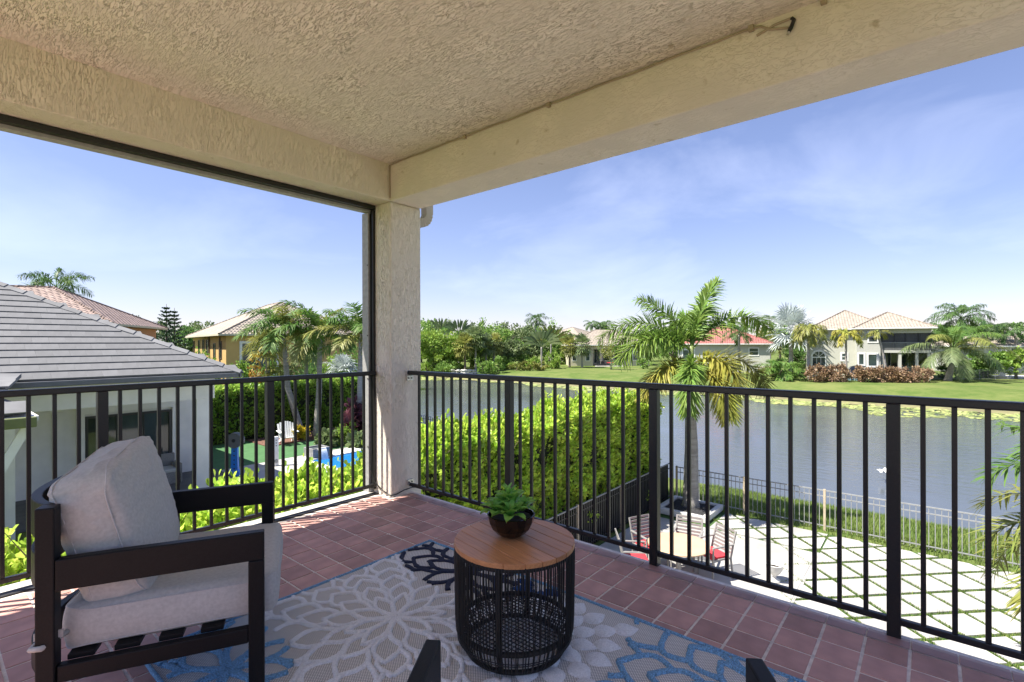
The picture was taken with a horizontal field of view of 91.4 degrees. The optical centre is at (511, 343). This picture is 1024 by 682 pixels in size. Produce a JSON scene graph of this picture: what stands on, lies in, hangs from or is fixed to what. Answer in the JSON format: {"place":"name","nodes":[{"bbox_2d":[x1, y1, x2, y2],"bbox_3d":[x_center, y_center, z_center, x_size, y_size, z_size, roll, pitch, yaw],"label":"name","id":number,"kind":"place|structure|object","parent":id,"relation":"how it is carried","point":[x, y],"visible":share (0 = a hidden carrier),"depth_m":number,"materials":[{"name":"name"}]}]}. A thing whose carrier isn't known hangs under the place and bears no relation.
{"place":"outdoors","nodes":[
{"label":"outdoors","id":0,"kind":"place"},
{"bbox_2d":[0,282,243,533],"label":"house","id":1,"kind":"structure","parent":0,"point":[45,342],"depth_m":14.40,"materials":[{"name":"white paint"}]},
{"bbox_2d":[85,409,171,458],"bbox_3d":[-12.354,3.388,16.194,0.090,2.260,2.270,0,0,40],"label":"window","id":2,"kind":"structure","parent":1,"relation":"in","point":[129,421],"depth_m":16.27,"materials":[{"name":"glass"}]},
{"bbox_2d":[161,452,181,483],"bbox_3d":[-11.193,4.055,16.091,0.800,0.860,0.780,0,0,40],"label":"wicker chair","id":3,"kind":"object","parent":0,"point":[169,463],"visible":0.38,"depth_m":16.14,"materials":[{"name":"grey wicker"}]},
{"bbox_2d":[213,440,355,469],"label":"lawn","id":4,"kind":"structure","parent":0,"point":[218,457],"depth_m":20.77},
{"bbox_2d":[276,421,298,441],"bbox_3d":[-10.106,4.052,22.485,0.800,0.984,0.969,0,0,-35],"label":"adirondack chair","id":5,"kind":"object","parent":4,"relation":"on","point":[288,427],"visible":0.59,"depth_m":22.74,"materials":[{"name":"white paint"}]},
{"bbox_2d":[302,301,362,422],"bbox_3d":[-6.983,1.353,23.169,3.982,6.393,4.208,0,0,19],"label":"palm tree","id":6,"kind":"object","parent":4,"relation":"on","point":[354,324],"visible":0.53,"depth_m":22.52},
{"bbox_2d":[246,427,337,445],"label":"ground","id":7,"kind":"structure","parent":0,"point":[261,441],"depth_m":23.13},
{"bbox_2d":[272,300,354,437],"bbox_3d":[-9.562,1.254,23.954,4.554,6.601,4.234,0,0,40],"label":"palm tree","id":8,"kind":"object","parent":7,"relation":"on","point":[313,343],"visible":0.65,"depth_m":23.44,"materials":[{"name":"plant"}]},
{"bbox_2d":[221,444,441,479],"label":"pavement","id":9,"kind":"structure","parent":0,"point":[261,472],"depth_m":18.39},
{"bbox_2d":[229,432,244,476],"bbox_3d":[-9.461,3.799,17.101,0.520,1.480,0.260,0,0,0],"label":"toy stand","id":10,"kind":"object","parent":9,"relation":"on","point":[234,441],"visible":0.86,"depth_m":17.05,"materials":[{"name":"blue plastic"}]},
{"bbox_2d":[291,447,361,462],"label":"pool kerb","id":11,"kind":"structure","parent":9,"relation":"on","point":[335,453],"depth_m":20.34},
{"bbox_2d":[314,452,358,467],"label":"pool water","id":12,"kind":"structure","parent":0,"point":[337,463],"depth_m":19.29,"materials":[{"name":"blue liquid"}]},
{"bbox_2d":[304,445,328,459],"bbox_3d":[-7.653,4.320,19.791,1.000,0.425,0.720,0,0,40],"label":"water bowl","id":13,"kind":"object","parent":12,"relation":"in","point":[313,451],"visible":0.66,"depth_m":19.54,"materials":[{"name":"grey stone"}]},
{"bbox_2d":[0,0,819,163],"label":"ceiling","id":14,"kind":"structure","parent":0,"point":[389,81],"depth_m":2.60,"materials":[{"name":"paint"}]},
{"bbox_2d":[0,491,1023,681],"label":"balcony floor","id":15,"kind":"structure","parent":0,"point":[327,540],"depth_m":2.49,"materials":[{"name":"tile"}]},
{"bbox_2d":[0,371,375,584],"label":"railing","id":16,"kind":"object","parent":15,"relation":"on","point":[102,415],"visible":0.79,"depth_m":3.39,"materials":[{"name":"metal"}]},
{"bbox_2d":[0,114,375,491],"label":"screen frame","id":17,"kind":"object","parent":15,"relation":"on","point":[27,128],"visible":0.99,"depth_m":3.78,"materials":[{"name":"brown metal"}]},
{"bbox_2d":[370,214,414,495],"bbox_3d":[-1.028,0.085,4.358,0.418,2.443,0.188,0,0,-12],"label":"cable","id":18,"kind":"object","parent":17,"relation":"attached to","point":[370,376],"visible":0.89,"depth_m":4.40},
{"bbox_2d":[373,202,420,496],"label":"column","id":19,"kind":"structure","parent":15,"relation":"on","point":[397,284],"depth_m":4.37,"materials":[{"name":"paint"}]},
{"bbox_2d":[0,36,418,208],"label":"beam","id":20,"kind":"structure","parent":19,"relation":"on","point":[37,85],"depth_m":3.05,"materials":[{"name":"paint"}]},
{"bbox_2d":[420,205,432,227],"bbox_3d":[-0.855,-1.215,4.686,0.079,0.265,0.235,0,0,40],"label":"downspout","id":21,"kind":"object","parent":19,"relation":"attached to","point":[426,216],"visible":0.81,"depth_m":4.71,"materials":[{"name":"paint"}]},
{"bbox_2d":[390,0,1023,208],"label":"beam","id":22,"kind":"structure","parent":19,"relation":"on","point":[830,49],"depth_m":2.54,"materials":[{"name":"paint"}]},
{"bbox_2d":[389,0,826,197],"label":"cable","id":23,"kind":"object","parent":22,"relation":"attached to","point":[751,28],"visible":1,"depth_m":2.88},
{"bbox_2d":[756,16,795,36],"bbox_3d":[1.235,-1.461,2.343,0.170,0.081,0.023,0,0,40],"label":"cable end","id":24,"kind":"object","parent":22,"relation":"hanging from","point":[792,23],"visible":1,"depth_m":2.31,"materials":[{"name":"metal"}]},
{"bbox_2d":[145,539,807,681],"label":"rug","id":25,"kind":"object","parent":15,"relation":"on","point":[384,619],"visible":0.71,"depth_m":2.17,"materials":[{"name":"fabric"}]},
{"bbox_2d":[26,436,282,681],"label":"lounge chair","id":26,"kind":"object","parent":25,"relation":"on","point":[133,566],"visible":1,"depth_m":1.74,"materials":[{"name":"grey fabric"}]},
{"bbox_2d":[454,519,574,675],"bbox_3d":[0.011,1.064,2.147,0.517,0.453,0.517,0,0,40],"label":"side table","id":27,"kind":"object","parent":25,"relation":"on","point":[539,546],"visible":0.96,"depth_m":1.99,"materials":[{"name":"brown wood"}]},
{"bbox_2d":[480,482,536,538],"bbox_3d":[-0.021,0.727,2.168,0.251,0.220,0.258,0,0,10],"label":"potted plant","id":28,"kind":"object","parent":27,"relation":"on","point":[510,514],"visible":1,"depth_m":2.14,"materials":[{"name":"green plant"}]},
{"bbox_2d":[407,639,775,681],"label":"lounge chair","id":29,"kind":"object","parent":25,"relation":"on","point":[427,667],"visible":1,"depth_m":1.06,"materials":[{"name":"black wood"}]},
{"bbox_2d":[406,371,1023,660],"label":"railing","id":30,"kind":"object","parent":15,"relation":"on","point":[893,619],"visible":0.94,"depth_m":2.63,"materials":[{"name":"metal"}]},
{"bbox_2d":[0,46,1023,338],"label":"sky","id":31,"kind":"structure","parent":0,"point":[904,197],"materials":[{"name":"blue"}]},
{"bbox_2d":[15,348,1023,572],"bbox_3d":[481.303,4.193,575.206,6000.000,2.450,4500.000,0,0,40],"label":"ground","id":32,"kind":"structure","parent":0,"point":[998,389],"depth_m":52.49,"materials":[{"name":"plant"}]},
{"bbox_2d":[4,399,38,541],"bbox_3d":[-11.601,2.696,8.736,3.580,3.700,4.500,0,0,40],"label":"porch","id":33,"kind":"object","parent":32,"relation":"on","point":[14,415],"visible":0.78,"depth_m":9.36,"materials":[{"name":"paint"}]},
{"bbox_2d":[4,429,14,541],"bbox_3d":[-11.338,3.195,11.106,0.060,2.700,0.430,0,0,40],"label":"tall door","id":34,"kind":"structure","parent":33,"relation":"in","point":[9,435],"depth_m":11.19,"materials":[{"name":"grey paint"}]},
{"bbox_2d":[0,373,20,389],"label":"porch roof","id":35,"kind":"structure","parent":33,"relation":"on","point":[8,381],"depth_m":11.11,"materials":[{"name":"grey concrete"}]},
{"bbox_2d":[15,267,94,298],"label":"palm tree","id":36,"kind":"object","parent":32,"relation":"on","point":[41,281],"visible":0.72,"depth_m":51.91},
{"bbox_2d":[10,285,167,338],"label":"house","id":37,"kind":"structure","parent":32,"relation":"on","point":[109,313],"depth_m":38.90,"materials":[{"name":"tile"}]},
{"bbox_2d":[153,304,187,348],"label":"norfolk pine","id":38,"kind":"object","parent":32,"relation":"on","point":[166,324],"visible":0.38,"depth_m":49.86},
{"bbox_2d":[162,308,192,351],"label":"norfolk pine","id":39,"kind":"object","parent":32,"relation":"on","point":[175,319],"visible":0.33,"depth_m":51.97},
{"bbox_2d":[168,324,199,351],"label":"tree","id":40,"kind":"object","parent":32,"relation":"on","point":[189,329],"visible":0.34,"depth_m":68.69,"materials":[{"name":"green plant"}]},
{"bbox_2d":[230,359,263,390],"bbox_3d":[-15.904,2.788,29.840,2.593,3.715,2.437,0,0,40],"label":"bush","id":41,"kind":"object","parent":32,"relation":"on","point":[241,366],"visible":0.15,"depth_m":29.64,"materials":[{"name":"green plant"}]},
{"bbox_2d":[246,351,265,382],"bbox_3d":[-13.805,2.512,26.987,1.026,4.234,0.954,0,0,40],"label":"bush","id":42,"kind":"object","parent":32,"relation":"on","point":[256,366],"visible":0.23,"depth_m":26.95,"materials":[{"name":"orange plant"}]},
{"bbox_2d":[245,326,291,372],"bbox_3d":[-13.682,1.738,28.112,2.764,5.879,2.641,0,0,40],"label":"fan palm","id":43,"kind":"object","parent":32,"relation":"on","point":[267,357],"visible":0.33,"depth_m":27.62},
{"bbox_2d":[185,301,358,384],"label":"house","id":44,"kind":"structure","parent":32,"relation":"on","point":[217,342],"depth_m":48.36,"materials":[{"name":"yellow paint"}]},
{"bbox_2d":[239,341,278,376],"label":"window","id":45,"kind":"structure","parent":44,"relation":"in","point":[241,345],"depth_m":46.15,"materials":[{"name":"grey glass"}]},
{"bbox_2d":[233,305,324,425],"bbox_3d":[-11.320,1.381,24.445,4.226,6.460,4.170,0,0,15],"label":"palm tree","id":46,"kind":"object","parent":32,"relation":"on","point":[264,342],"visible":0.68,"depth_m":24.00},
{"bbox_2d":[213,369,356,443],"bbox_3d":[-12.074,3.094,25.117,2.242,3.198,12.597,0,0,40],"label":"hedge","id":47,"kind":"object","parent":32,"relation":"on","point":[219,413],"visible":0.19,"depth_m":24.41,"materials":[{"name":"green plant"}]},
{"bbox_2d":[287,335,325,373],"bbox_3d":[-12.881,1.937,31.053,2.829,5.949,2.884,0,0,40],"label":"fan palm","id":48,"kind":"object","parent":32,"relation":"on","point":[309,358],"visible":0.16,"depth_m":30.68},
{"bbox_2d":[313,427,340,446],"bbox_3d":[-8.060,4.202,22.015,1.244,1.025,1.308,0,0,-13],"label":"bush","id":49,"kind":"object","parent":32,"relation":"on","point":[324,436],"visible":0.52,"depth_m":21.77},
{"bbox_2d":[0,386,664,586],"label":"hedge","id":50,"kind":"object","parent":32,"relation":"on","point":[15,557],"visible":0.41,"depth_m":9.56,"materials":[{"name":"green plant"}]},
{"bbox_2d":[324,352,357,425],"bbox_3d":[-9.784,2.757,29.009,2.292,4.427,2.348,0,0,0],"label":"fan palm","id":51,"kind":"object","parent":32,"relation":"on","point":[342,362],"visible":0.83,"depth_m":28.75,"materials":[{"name":"silver plant"}]},
{"bbox_2d":[344,395,361,434],"bbox_3d":[-7.117,3.448,22.730,1.441,2.276,1.532,0,0,-23],"label":"bush","id":52,"kind":"object","parent":32,"relation":"on","point":[357,414],"visible":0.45,"depth_m":22.39,"materials":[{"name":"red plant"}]},
{"bbox_2d":[345,430,361,447],"bbox_3d":[-6.526,4.273,21.682,1.502,1.074,1.131,0,0,15],"label":"bush","id":53,"kind":"object","parent":32,"relation":"on","point":[357,438],"visible":0.29,"depth_m":21.41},
{"bbox_2d":[420,325,466,371],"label":"tree","id":54,"kind":"object","parent":32,"relation":"on","point":[431,343],"visible":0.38,"depth_m":83.96,"materials":[{"name":"green plant"}]},
{"bbox_2d":[434,359,460,371],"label":"bush","id":55,"kind":"object","parent":32,"relation":"on","point":[446,366],"visible":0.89,"depth_m":81.09,"materials":[{"name":"green plant"}]},
{"bbox_2d":[422,328,489,371],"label":"tree","id":56,"kind":"object","parent":32,"relation":"on","point":[446,354],"visible":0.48,"depth_m":83.81,"materials":[{"name":"green plant"}]},
{"bbox_2d":[443,319,473,365],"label":"traveller palm","id":57,"kind":"object","parent":32,"relation":"on","point":[454,324],"visible":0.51,"depth_m":99.94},
{"bbox_2d":[452,332,477,371],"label":"fan palm","id":58,"kind":"object","parent":32,"relation":"on","point":[467,350],"visible":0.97,"depth_m":81.33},
{"bbox_2d":[462,324,486,371],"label":"tree","id":59,"kind":"object","parent":32,"relation":"on","point":[475,330],"visible":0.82,"depth_m":82.29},
{"bbox_2d":[476,332,498,368],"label":"tree","id":60,"kind":"object","parent":32,"relation":"on","point":[488,351],"visible":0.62,"depth_m":84.24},
{"bbox_2d":[475,355,505,373],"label":"bush","id":61,"kind":"object","parent":32,"relation":"on","point":[486,364],"visible":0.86,"depth_m":79.78,"materials":[{"name":"green plant"}]},
{"bbox_2d":[487,332,505,366],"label":"tree","id":62,"kind":"object","parent":32,"relation":"on","point":[495,335],"visible":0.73,"depth_m":85.48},
{"bbox_2d":[481,321,529,364],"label":"tree","id":63,"kind":"object","parent":32,"relation":"on","point":[506,333],"visible":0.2,"depth_m":99.17,"materials":[{"name":"green plant"}]},
{"bbox_2d":[490,339,531,367],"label":"tree","id":64,"kind":"object","parent":32,"relation":"on","point":[510,350],"visible":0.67,"depth_m":88.80,"materials":[{"name":"green plant"}]},
{"bbox_2d":[500,325,546,361],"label":"tree","id":65,"kind":"object","parent":32,"relation":"on","point":[534,348],"visible":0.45,"depth_m":102.48,"materials":[{"name":"green plant"}]},
{"bbox_2d":[508,360,548,370],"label":"hedge","id":66,"kind":"object","parent":32,"relation":"on","point":[528,367],"visible":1,"depth_m":81.76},
{"bbox_2d":[524,313,548,332],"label":"palm tree","id":67,"kind":"object","parent":32,"relation":"on","point":[537,320],"visible":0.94,"depth_m":111.52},
{"bbox_2d":[522,329,563,366],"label":"traveller palm","id":68,"kind":"object","parent":32,"relation":"on","point":[543,334],"visible":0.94,"depth_m":91.94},
{"bbox_2d":[530,326,570,360],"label":"tree","id":69,"kind":"object","parent":32,"relation":"on","point":[555,352],"visible":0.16,"depth_m":106.20,"materials":[{"name":"green plant"}]},
{"bbox_2d":[537,325,567,360],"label":"tree","id":70,"kind":"object","parent":32,"relation":"on","point":[560,335],"visible":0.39,"depth_m":93.98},
{"bbox_2d":[544,351,561,368],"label":"bush","id":71,"kind":"object","parent":32,"relation":"on","point":[553,363],"visible":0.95,"depth_m":87.42,"materials":[{"name":"green plant"}]},
{"bbox_2d":[559,335,578,366],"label":"tree","id":72,"kind":"object","parent":32,"relation":"on","point":[568,341],"visible":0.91,"depth_m":91.52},
{"bbox_2d":[570,332,593,367],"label":"tree","id":73,"kind":"object","parent":32,"relation":"on","point":[581,339],"visible":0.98,"depth_m":90.36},
{"bbox_2d":[562,329,649,365],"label":"house","id":74,"kind":"structure","parent":32,"relation":"on","point":[591,359],"depth_m":98.28,"materials":[{"name":"beige paint"}]},
{"bbox_2d":[546,463,668,543],"bbox_3d":[1.726,4.000,11.055,0.050,1.110,8.805,0,0,40],"label":"picket fence","id":75,"kind":"object","parent":32,"relation":"on","point":[630,502],"visible":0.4,"depth_m":11.88,"materials":[{"name":"black paint"}]},
{"bbox_2d":[599,338,623,369],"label":"tree","id":76,"kind":"object","parent":32,"relation":"on","point":[603,350],"visible":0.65,"depth_m":83.90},
{"bbox_2d":[678,326,773,372],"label":"house","id":77,"kind":"structure","parent":32,"relation":"on","point":[757,348],"depth_m":75.12,"materials":[{"name":"paint"}]},
{"bbox_2d":[721,324,760,366],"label":"palm tree","id":78,"kind":"object","parent":32,"relation":"on","point":[736,338],"visible":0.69,"depth_m":67.83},
{"bbox_2d":[752,359,807,381],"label":"bush","id":79,"kind":"object","parent":32,"relation":"on","point":[778,375],"visible":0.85,"depth_m":59.08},
{"bbox_2d":[762,302,819,376],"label":"bismarck palm","id":80,"kind":"object","parent":32,"relation":"on","point":[794,316],"visible":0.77,"depth_m":65.37,"materials":[{"name":"silver plant"}]},
{"bbox_2d":[777,345,806,373],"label":"tree","id":81,"kind":"object","parent":32,"relation":"on","point":[798,357],"visible":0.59,"depth_m":71.81,"materials":[{"name":"green plant"}]},
{"bbox_2d":[790,323,829,380],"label":"palm tree","id":82,"kind":"object","parent":32,"relation":"on","point":[810,338],"visible":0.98,"depth_m":57.94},
{"bbox_2d":[803,362,854,381],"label":"hedge","id":83,"kind":"object","parent":32,"relation":"on","point":[823,373],"visible":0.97,"depth_m":56.60,"materials":[{"name":"red plant"}]},
{"bbox_2d":[675,466,1019,565],"bbox_3d":[9.633,4.020,10.270,12.825,1.020,0.050,0,0,40],"label":"picket fence","id":84,"kind":"object","parent":32,"relation":"on","point":[824,496],"visible":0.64,"depth_m":11.76,"materials":[{"name":"grey paint"}]},
{"bbox_2d":[829,328,865,380],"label":"palm tree","id":85,"kind":"object","parent":32,"relation":"on","point":[844,337],"visible":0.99,"depth_m":58.19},
{"bbox_2d":[806,310,938,380],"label":"house","id":86,"kind":"structure","parent":32,"relation":"on","point":[906,331],"depth_m":60.87,"materials":[{"name":"beige paint"}]},
{"bbox_2d":[867,353,878,366],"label":"window","id":87,"kind":"structure","parent":86,"relation":"in","point":[872,358],"depth_m":60.21,"materials":[{"name":"white glass"}]},
{"bbox_2d":[883,349,897,366],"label":"sliding door","id":88,"kind":"structure","parent":86,"relation":"in","point":[891,358],"depth_m":62.56,"materials":[{"name":"black glass"}]},
{"bbox_2d":[902,349,916,367],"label":"sliding door","id":89,"kind":"structure","parent":86,"relation":"in","point":[905,356],"depth_m":61.82,"materials":[{"name":"black glass"}]},
{"bbox_2d":[852,364,897,382],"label":"hedge","id":90,"kind":"object","parent":32,"relation":"on","point":[877,374],"visible":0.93,"depth_m":55.87,"materials":[{"name":"red plant"}]},
{"bbox_2d":[865,329,894,373],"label":"palm tree","id":91,"kind":"object","parent":32,"relation":"on","point":[875,332],"visible":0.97,"depth_m":58.01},
{"bbox_2d":[883,365,935,382],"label":"hedge","id":92,"kind":"object","parent":32,"relation":"on","point":[902,375],"visible":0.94,"depth_m":55.25,"materials":[{"name":"red plant"}]},
{"bbox_2d":[896,322,1020,382],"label":"coconut palm","id":93,"kind":"object","parent":32,"relation":"on","point":[950,355],"visible":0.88,"depth_m":56.52,"materials":[{"name":"plant"}]},
{"bbox_2d":[923,303,997,359],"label":"coconut palm","id":94,"kind":"object","parent":32,"relation":"on","point":[961,310],"visible":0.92,"depth_m":69.54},
{"bbox_2d":[936,361,993,378],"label":"hedge","id":95,"kind":"object","parent":32,"relation":"on","point":[943,368],"visible":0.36,"depth_m":61.66,"materials":[{"name":"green plant"}]},
{"bbox_2d":[931,333,1023,373],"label":"house","id":96,"kind":"structure","parent":32,"relation":"on","point":[1010,344],"depth_m":70.70,"materials":[{"name":"paint"}]},
{"bbox_2d":[966,350,1014,377],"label":"tree","id":97,"kind":"object","parent":32,"relation":"on","point":[973,359],"visible":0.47,"depth_m":60.86,"materials":[{"name":"green plant"}]},
{"bbox_2d":[968,322,1017,344],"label":"palm tree","id":98,"kind":"object","parent":32,"relation":"on","point":[989,331],"visible":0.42,"depth_m":71.19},
{"bbox_2d":[990,321,1023,373],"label":"palm tree","id":99,"kind":"object","parent":32,"relation":"on","point":[1016,335],"visible":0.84,"depth_m":69.50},
{"bbox_2d":[992,345,1023,378],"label":"tree","id":100,"kind":"object","parent":32,"relation":"on","point":[1017,363],"visible":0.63,"depth_m":59.46,"materials":[{"name":"green plant"}]},
{"bbox_2d":[421,378,1019,536],"bbox_3d":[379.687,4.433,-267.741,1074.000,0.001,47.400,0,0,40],"label":"water","id":101,"kind":"structure","parent":0,"point":[971,445],"depth_m":25.93,"materials":[{"name":"grey liquid"}]},
{"bbox_2d":[421,377,1019,421],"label":"lily pads","id":102,"kind":"object","parent":101,"relation":"on","point":[877,410],"visible":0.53,"depth_m":41.94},
{"bbox_2d":[428,376,1019,414],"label":"shore","id":103,"kind":"structure","parent":0,"point":[915,406],"depth_m":45.57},
{"bbox_2d":[597,512,1023,670],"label":"patio","id":104,"kind":"structure","parent":0,"point":[971,609],"depth_m":9.45,"materials":[{"name":"white concrete"}]},
{"bbox_2d":[614,528,647,559],"bbox_3d":[2.276,4.050,9.451,0.599,0.909,0.569,0,0,4],"label":"patio chair","id":105,"kind":"object","parent":104,"relation":"on","point":[641,555],"visible":0.39,"depth_m":9.53,"materials":[{"name":"fabric"}]},
{"bbox_2d":[629,514,668,565],"bbox_3d":[2.772,4.048,10.170,0.569,0.909,0.599,0,0,-25],"label":"patio chair","id":106,"kind":"object","parent":104,"relation":"on","point":[635,531],"visible":0.36,"depth_m":10.31,"materials":[{"name":"grey metal"}]},
{"bbox_2d":[648,532,710,569],"bbox_3d":[3.129,4.129,9.394,1.120,0.742,1.120,0,0,40],"label":"patio table","id":107,"kind":"object","parent":104,"relation":"on","point":[697,546],"visible":0.5,"depth_m":9.33,"materials":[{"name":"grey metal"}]},
{"bbox_2d":[670,514,703,573],"bbox_3d":[3.551,4.046,10.137,0.569,0.909,0.599,0,0,30],"label":"patio chair","id":108,"kind":"object","parent":104,"relation":"on","point":[676,528],"visible":0.37,"depth_m":10.30,"materials":[{"name":"wood"}]},
{"bbox_2d":[660,495,722,522],"bbox_3d":[4.743,4.420,13.365,1.340,0.150,1.330,0,0,40],"label":"planter","id":109,"kind":"object","parent":104,"relation":"on","point":[715,509],"visible":0.61,"depth_m":13.17,"materials":[{"name":"concrete"}]},
{"bbox_2d":[594,275,777,507],"bbox_3d":[4.684,1.320,13.667,4.278,6.460,4.334,0,0,40],"label":"palm tree","id":110,"kind":"object","parent":109,"relation":"in","point":[689,369],"visible":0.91,"depth_m":13.29,"materials":[{"name":"plant"}]},
{"bbox_2d":[692,522,736,579],"bbox_3d":[3.928,4.045,9.695,0.599,0.909,0.569,0,0,-21],"label":"patio chair","id":111,"kind":"object","parent":104,"relation":"on","point":[716,555],"visible":0.77,"depth_m":9.61,"materials":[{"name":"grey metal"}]},
{"bbox_2d":[765,560,783,583],"bbox_3d":[4.954,4.327,9.437,0.330,0.335,0.330,0,0,40],"label":"urn","id":112,"kind":"object","parent":104,"relation":"on","point":[777,568],"visible":0.75,"depth_m":9.37,"materials":[{"name":"stone"}]},
{"bbox_2d":[964,420,1019,621],"bbox_3d":[7.639,2.758,6.327,2.884,3.457,2.978,0,0,-1],"label":"palm tree","id":113,"kind":"object","parent":104,"relation":"on","point":[1015,599],"visible":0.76,"depth_m":6.82,"materials":[{"name":"plant"}]},
{"bbox_2d":[667,483,1019,571],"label":"grass","id":114,"kind":"structure","parent":0,"point":[717,495],"depth_m":13.37,"materials":[{"name":"plant"}]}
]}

